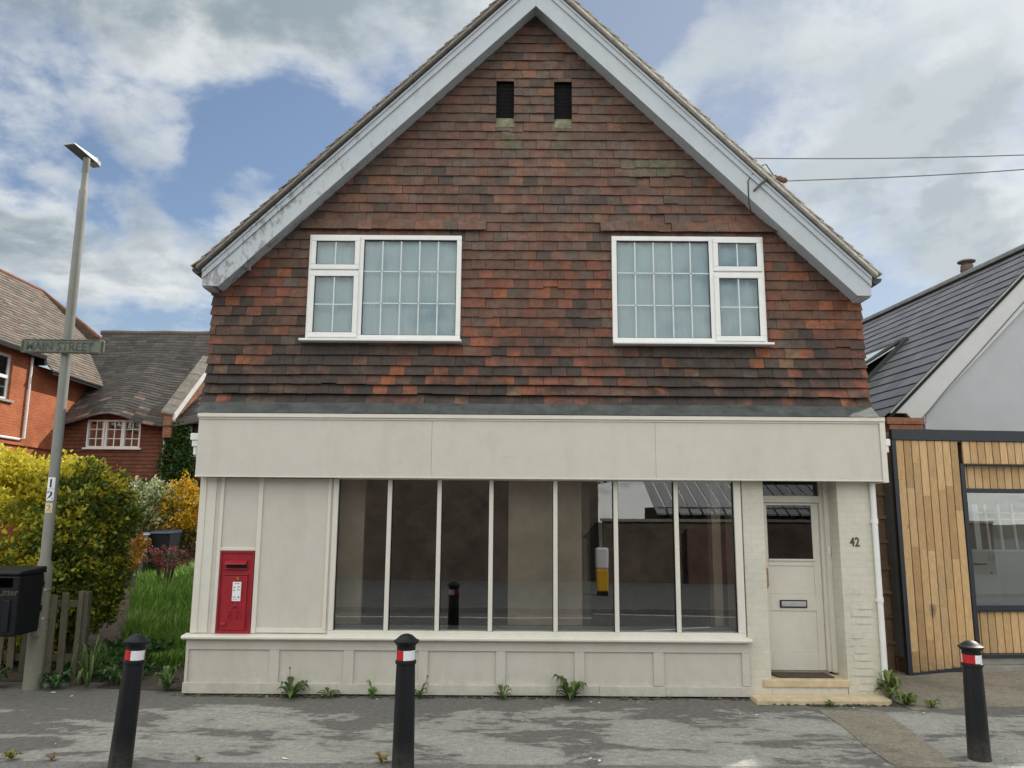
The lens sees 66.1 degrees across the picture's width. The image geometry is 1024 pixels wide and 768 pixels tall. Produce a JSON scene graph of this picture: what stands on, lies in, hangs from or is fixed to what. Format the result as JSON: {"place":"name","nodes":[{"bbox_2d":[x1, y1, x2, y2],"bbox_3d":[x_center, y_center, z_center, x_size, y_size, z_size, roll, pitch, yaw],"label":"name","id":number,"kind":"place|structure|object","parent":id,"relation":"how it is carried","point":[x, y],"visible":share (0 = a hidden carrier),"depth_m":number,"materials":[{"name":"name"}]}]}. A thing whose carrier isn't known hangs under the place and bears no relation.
{"place":"outdoors","nodes":[
{"label":"outdoors","id":0,"kind":"place"},
{"bbox_2d":[0,269,102,559],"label":"brick house","id":1,"kind":"structure","parent":0,"point":[28,385],"depth_m":22.68,"materials":[{"name":"orange brick"}]},
{"bbox_2d":[0,352,13,402],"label":"window","id":2,"kind":"structure","parent":1,"relation":"in","point":[5,359],"depth_m":21.07,"materials":[{"name":"white plastic"}]},
{"bbox_2d":[0,661,108,681],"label":"garden ground","id":3,"kind":"structure","parent":0,"point":[16,676],"depth_m":8.95,"materials":[{"name":"soil"}]},
{"bbox_2d":[0,443,124,666],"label":"hedge","id":4,"kind":"object","parent":3,"relation":"on","point":[19,472],"visible":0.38,"depth_m":9.73,"materials":[{"name":"yellow plant"}]},
{"bbox_2d":[15,455,148,653],"bbox_3d":[-5.570,2.236,10.173,1.256,2.657,1.991,0,-10,0],"label":"shrub","id":5,"kind":"object","parent":3,"relation":"on","point":[114,586],"visible":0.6,"depth_m":9.93,"materials":[{"name":"green plant"}]},
{"bbox_2d":[108,470,176,552],"bbox_3d":[-10.690,3.953,21.358,3.276,3.241,1.785,0,-10,0],"label":"shrub","id":6,"kind":"object","parent":3,"relation":"on","point":[150,475],"visible":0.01,"depth_m":21.64,"materials":[{"name":"green plant"}]},
{"bbox_2d":[122,474,188,533],"bbox_3d":[-7.361,3.126,15.583,1.784,2.678,1.317,0,-10,0],"label":"shrub","id":7,"kind":"object","parent":3,"relation":"on","point":[155,486],"visible":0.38,"depth_m":15.51,"materials":[{"name":"green plant"}]},
{"bbox_2d":[141,544,191,583],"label":"flower clump","id":8,"kind":"object","parent":3,"relation":"on","point":[158,560],"visible":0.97,"depth_m":13.99,"materials":[{"name":"red plant"}]},
{"bbox_2d":[149,469,199,569],"bbox_3d":[-6.584,3.080,15.640,1.211,2.798,1.268,-8,-13,40],"label":"shrub","id":9,"kind":"object","parent":3,"relation":"on","point":[187,517],"visible":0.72,"depth_m":15.55,"materials":[{"name":"yellow plant"}]},
{"bbox_2d":[153,493,198,562],"bbox_3d":[-8.258,4.062,20.689,3.336,2.842,1.633,0,-10,0],"label":"shrub","id":10,"kind":"object","parent":3,"relation":"on","point":[189,550],"visible":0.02,"depth_m":20.41,"materials":[{"name":"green plant"}]},
{"bbox_2d":[54,563,194,653],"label":"lawn","id":11,"kind":"structure","parent":0,"point":[111,632],"depth_m":11.74,"materials":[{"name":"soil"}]},
{"bbox_2d":[123,532,151,590],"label":"flowering stems","id":12,"kind":"object","parent":11,"relation":"on","point":[139,540],"visible":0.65,"depth_m":13.66,"materials":[{"name":"orange plant"}]},
{"bbox_2d":[126,532,150,584],"bbox_3d":[-6.974,3.263,14.726,0.415,0.956,0.556,0,-10,0],"label":"wheelie bin","id":13,"kind":"object","parent":11,"relation":"on","point":[147,536],"visible":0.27,"depth_m":14.53,"materials":[{"name":"grey plastic"}]},
{"bbox_2d":[116,560,194,667],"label":"grass","id":14,"kind":"structure","parent":11,"relation":"on","point":[159,610],"depth_m":12.14,"materials":[{"name":"green plant"}]},
{"bbox_2d":[149,529,182,574],"bbox_3d":[-6.604,3.274,14.927,0.415,1.006,0.556,0,-10,0],"label":"wheelie bin","id":15,"kind":"object","parent":11,"relation":"on","point":[167,538],"visible":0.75,"depth_m":14.74,"materials":[{"name":"black plastic"}]},
{"bbox_2d":[95,665,184,690],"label":"dirt path","id":16,"kind":"structure","parent":0,"point":[148,683],"depth_m":8.68,"materials":[{"name":"brown soil"}]},
{"bbox_2d":[98,664,121,684],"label":"ground plant","id":17,"kind":"object","parent":16,"relation":"on","point":[115,675],"visible":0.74,"depth_m":8.56,"materials":[{"name":"green plant"}]},
{"bbox_2d":[0,689,963,760],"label":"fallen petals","id":18,"kind":"object","parent":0,"point":[522,720],"visible":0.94,"depth_m":6.88,"materials":[{"name":"plant"}]},
{"bbox_2d":[0,678,1023,767],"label":"pavement","id":19,"kind":"structure","parent":0,"point":[38,724],"depth_m":6.88,"materials":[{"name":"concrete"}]},
{"bbox_2d":[0,666,12,680],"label":"ground plant","id":20,"kind":"object","parent":19,"relation":"on","point":[3,674],"visible":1,"depth_m":8.46,"materials":[{"name":"green plant"}]},
{"bbox_2d":[0,749,22,759],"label":"weed","id":21,"kind":"object","parent":19,"relation":"on","point":[11,754],"visible":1,"depth_m":5.95,"materials":[{"name":"green plant"}]},
{"bbox_2d":[0,591,92,685],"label":"picket fence","id":22,"kind":"object","parent":19,"relation":"on","point":[82,604],"visible":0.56,"depth_m":8.63,"materials":[{"name":"brown wood"}]},
{"bbox_2d":[45,752,57,759],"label":"weed","id":23,"kind":"object","parent":19,"relation":"on","point":[53,756],"visible":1,"depth_m":5.95,"materials":[{"name":"brown plant"}]},
{"bbox_2d":[38,669,72,688],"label":"ground plant","id":24,"kind":"object","parent":19,"relation":"on","point":[54,683],"visible":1,"depth_m":8.35,"materials":[{"name":"green plant"}]},
{"bbox_2d":[22,143,100,690],"bbox_3d":[-5.111,0.241,8.885,0.206,6.160,0.464,-2,-10,14],"label":"street lamp","id":25,"kind":"object","parent":19,"relation":"on","point":[35,654],"visible":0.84,"depth_m":8.80,"materials":[{"name":"grey metal"}]},
{"bbox_2d":[0,566,46,636],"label":"litter bin","id":26,"kind":"object","parent":25,"relation":"attached to","point":[21,588],"visible":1,"depth_m":8.02,"materials":[{"name":"black plastic"}]},
{"bbox_2d":[20,339,104,353],"bbox_3d":[-5.093,-0.416,8.994,0.984,0.164,0.162,1,-10,4],"label":"street sign","id":27,"kind":"object","parent":25,"relation":"attached to","point":[67,346],"visible":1,"depth_m":8.92,"materials":[{"name":"white metal"}]},
{"bbox_2d":[70,635,108,688],"bbox_3d":[-4.529,2.991,8.465,0.391,0.536,0.408,0,-10,0],"label":"grass tuft","id":28,"kind":"object","parent":19,"relation":"on","point":[86,672],"visible":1,"depth_m":8.42,"materials":[{"name":"green plant"}]},
{"bbox_2d":[43,637,178,682],"bbox_3d":[-4.699,3.317,9.509,1.211,0.351,1.662,0,-10,0],"label":"ground cover","id":29,"kind":"object","parent":19,"relation":"on","point":[115,652],"visible":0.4,"depth_m":9.28,"materials":[{"name":"green plant"}]},
{"bbox_2d":[152,661,182,690],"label":"weed","id":30,"kind":"object","parent":19,"relation":"on","point":[166,679],"visible":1,"depth_m":8.30,"materials":[{"name":"green plant"}]},
{"bbox_2d":[278,667,309,697],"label":"weed","id":31,"kind":"object","parent":19,"relation":"on","point":[290,689],"visible":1,"depth_m":8.03,"materials":[{"name":"green plant"}]},
{"bbox_2d":[315,687,340,697],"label":"weed","id":32,"kind":"object","parent":19,"relation":"on","point":[329,694],"visible":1,"depth_m":8.07,"materials":[{"name":"green plant"}]},
{"bbox_2d":[366,680,378,697],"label":"weed","id":33,"kind":"object","parent":19,"relation":"on","point":[372,693],"visible":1,"depth_m":8.05,"materials":[{"name":"green plant"}]},
{"bbox_2d":[373,751,389,762],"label":"weed","id":34,"kind":"object","parent":19,"relation":"on","point":[382,758],"visible":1,"depth_m":5.94,"materials":[{"name":"beige plant"}]},
{"bbox_2d":[392,633,418,767],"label":"bollard","id":35,"kind":"object","parent":19,"relation":"on","point":[403,727],"visible":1,"depth_m":5.79,"materials":[{"name":"black paint"}]},
{"bbox_2d":[415,675,428,698],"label":"weed","id":36,"kind":"object","parent":19,"relation":"on","point":[419,694],"visible":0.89,"depth_m":8.05,"materials":[{"name":"green plant"}]},
{"bbox_2d":[495,684,511,698],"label":"weed","id":37,"kind":"object","parent":19,"relation":"on","point":[502,694],"visible":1,"depth_m":8.06,"materials":[{"name":"green plant"}]},
{"bbox_2d":[170,694,896,706],"bbox_3d":[0.173,3.219,8.077,7.382,0.022,0.319,0,-10,2],"label":"wall foot debris","id":38,"kind":"object","parent":19,"relation":"on","point":[621,698],"depth_m":8.10,"materials":[{"name":"brown plant"}]},
{"bbox_2d":[181,0,891,705],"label":"shop building","id":39,"kind":"structure","parent":19,"relation":"on","point":[537,356],"depth_m":8.86,"materials":[{"name":"brick"}]},
{"bbox_2d":[215,551,254,633],"bbox_3d":[-2.941,2.222,8.433,0.360,0.852,0.262,0,-10,0],"label":"post box","id":40,"kind":"object","parent":39,"relation":"on","point":[235,594],"visible":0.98,"depth_m":8.35,"materials":[{"name":"red metal"}]},
{"bbox_2d":[220,576,247,629],"bbox_3d":[-2.947,2.317,8.329,0.260,0.560,0.066,0,-10,0],"label":"collection door","id":41,"kind":"structure","parent":40,"relation":"in","point":[234,590],"depth_m":8.33,"materials":[{"name":"red metal"}]},
{"bbox_2d":[298,235,461,343],"bbox_3d":[-1.470,-1.091,8.961,1.815,1.267,0.181,0,-10,0],"label":"window","id":42,"kind":"structure","parent":39,"relation":"in","point":[362,288],"depth_m":9.02,"materials":[{"name":"white plastic"}]},
{"bbox_2d":[327,478,746,637],"bbox_3d":[0.268,1.850,8.463,4.413,1.662,0.094,0,-10,0],"label":"display window","id":43,"kind":"structure","parent":39,"relation":"in","point":[735,485],"depth_m":8.40,"materials":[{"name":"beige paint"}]},
{"bbox_2d":[611,236,774,346],"bbox_3d":[2.038,-1.066,8.961,1.790,1.287,0.181,0,-10,0],"label":"window","id":44,"kind":"structure","parent":39,"relation":"in","point":[667,290],"depth_m":9.02,"materials":[{"name":"white plastic"}]},
{"bbox_2d":[763,503,826,669],"bbox_3d":[3.112,2.226,8.710,0.649,1.802,0.099,0,-10,0],"label":"door","id":45,"kind":"structure","parent":39,"relation":"in","point":[792,543],"depth_m":8.72,"materials":[{"name":"beige paint"}]},
{"bbox_2d":[771,672,834,677],"bbox_3d":[3.083,3.107,8.403,0.630,0.012,0.240,0,-10,0],"label":"doormat","id":46,"kind":"object","parent":39,"relation":"on","point":[800,674],"visible":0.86,"depth_m":8.36,"materials":[{"name":"fabric"}]},
{"bbox_2d":[875,483,898,670],"bbox_3d":[4.685,2.129,10.188,0.361,2.950,0.624,1,-10,-4],"label":"drainpipe","id":47,"kind":"object","parent":39,"relation":"attached to","point":[892,658],"visible":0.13,"depth_m":9.84,"materials":[{"name":"white plastic"}]},
{"bbox_2d":[754,154,1023,158],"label":"overhead cable","id":48,"kind":"object","parent":39,"relation":"attached to","point":[891,158],"visible":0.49,"depth_m":9.39,"materials":[{"name":"black rubber"}]},
{"bbox_2d":[787,169,1023,181],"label":"overhead cable","id":49,"kind":"object","parent":39,"relation":"attached to","point":[905,176],"visible":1,"depth_m":8.89,"materials":[{"name":"black rubber"}]},
{"bbox_2d":[550,674,586,699],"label":"weed","id":50,"kind":"object","parent":19,"relation":"on","point":[570,692],"visible":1,"depth_m":8.00,"materials":[{"name":"green plant"}]},
{"bbox_2d":[825,699,835,705],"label":"weed","id":51,"kind":"object","parent":19,"relation":"on","point":[829,701],"visible":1,"depth_m":7.83,"materials":[{"name":"green plant"}]},
{"bbox_2d":[875,669,901,698],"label":"weed","id":52,"kind":"object","parent":19,"relation":"on","point":[888,685],"visible":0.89,"depth_m":8.12,"materials":[{"name":"green plant"}]},
{"bbox_2d":[820,710,958,766],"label":"concrete strip","id":53,"kind":"object","parent":19,"relation":"on","point":[890,739],"visible":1,"depth_m":6.68,"materials":[{"name":"beige concrete"}]},
{"bbox_2d":[861,244,1023,675],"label":"timber shop","id":54,"kind":"structure","parent":19,"relation":"on","point":[944,360],"depth_m":10.01,"materials":[{"name":"wood"}]},
{"bbox_2d":[957,640,991,762],"bbox_3d":[3.662,2.500,6.224,0.193,0.912,0.193,1,-10,0],"label":"bollard","id":55,"kind":"object","parent":19,"relation":"on","point":[977,734],"visible":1,"depth_m":6.17,"materials":[{"name":"black paint"}]},
{"bbox_2d":[0,0,1023,369],"label":"sky","id":56,"kind":"structure","parent":0,"point":[194,114],"materials":[{"name":"blue"}]},
{"bbox_2d":[883,670,1023,709],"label":"forecourt","id":57,"kind":"structure","parent":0,"point":[1005,689],"depth_m":8.62,"materials":[{"name":"concrete"}]},
{"bbox_2d":[889,690,919,705],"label":"weed","id":58,"kind":"object","parent":57,"relation":"on","point":[905,698],"visible":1,"depth_m":7.87,"materials":[{"name":"green plant"}]},
{"bbox_2d":[923,699,941,707],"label":"weed","id":59,"kind":"object","parent":57,"relation":"on","point":[933,703],"visible":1,"depth_m":7.79,"materials":[{"name":"green plant"}]},
{"label":"back ground","id":60,"kind":"structure","parent":0,"visible":0},
{"bbox_2d":[62,330,209,560],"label":"cottage","id":61,"kind":"structure","parent":60,"relation":"on","point":[141,399],"depth_m":24.14,"materials":[{"name":"tile"}]},
{"bbox_2d":[82,420,140,449],"bbox_3d":[-11.996,1.522,23.831,1.750,1.045,0.430,0,-10,0],"label":"window","id":62,"kind":"structure","parent":61,"relation":"in","point":[107,434],"depth_m":23.78,"materials":[{"name":"white plastic"}]},
{"bbox_2d":[152,418,195,497],"bbox_3d":[-9.942,3.370,23.177,1.398,4.735,0.440,0,-10,0],"label":"climbing ivy","id":63,"kind":"object","parent":61,"relation":"attached to","point":[179,457],"visible":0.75,"depth_m":23.34,"materials":[{"name":"green plant"}]},
{"bbox_2d":[189,422,198,456],"bbox_3d":[-9.102,1.661,23.644,1.180,1.070,0.029,0,-10,0],"label":"window","id":64,"kind":"structure","parent":61,"relation":"in","point":[194,429],"depth_m":23.68,"materials":[{"name":"white plastic"}]},
{"label":"ground","id":65,"kind":"structure","parent":0,"visible":0},
{"bbox_2d":[0,761,936,767],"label":"kerb","id":66,"kind":"structure","parent":65,"relation":"on","point":[52,764],"depth_m":5.87,"materials":[{"name":"concrete"}]},
{"bbox_2d":[107,633,150,767],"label":"bollard","id":67,"kind":"object","parent":66,"relation":"on","point":[121,753],"visible":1,"depth_m":5.80,"materials":[{"name":"black paint"}]}
]}

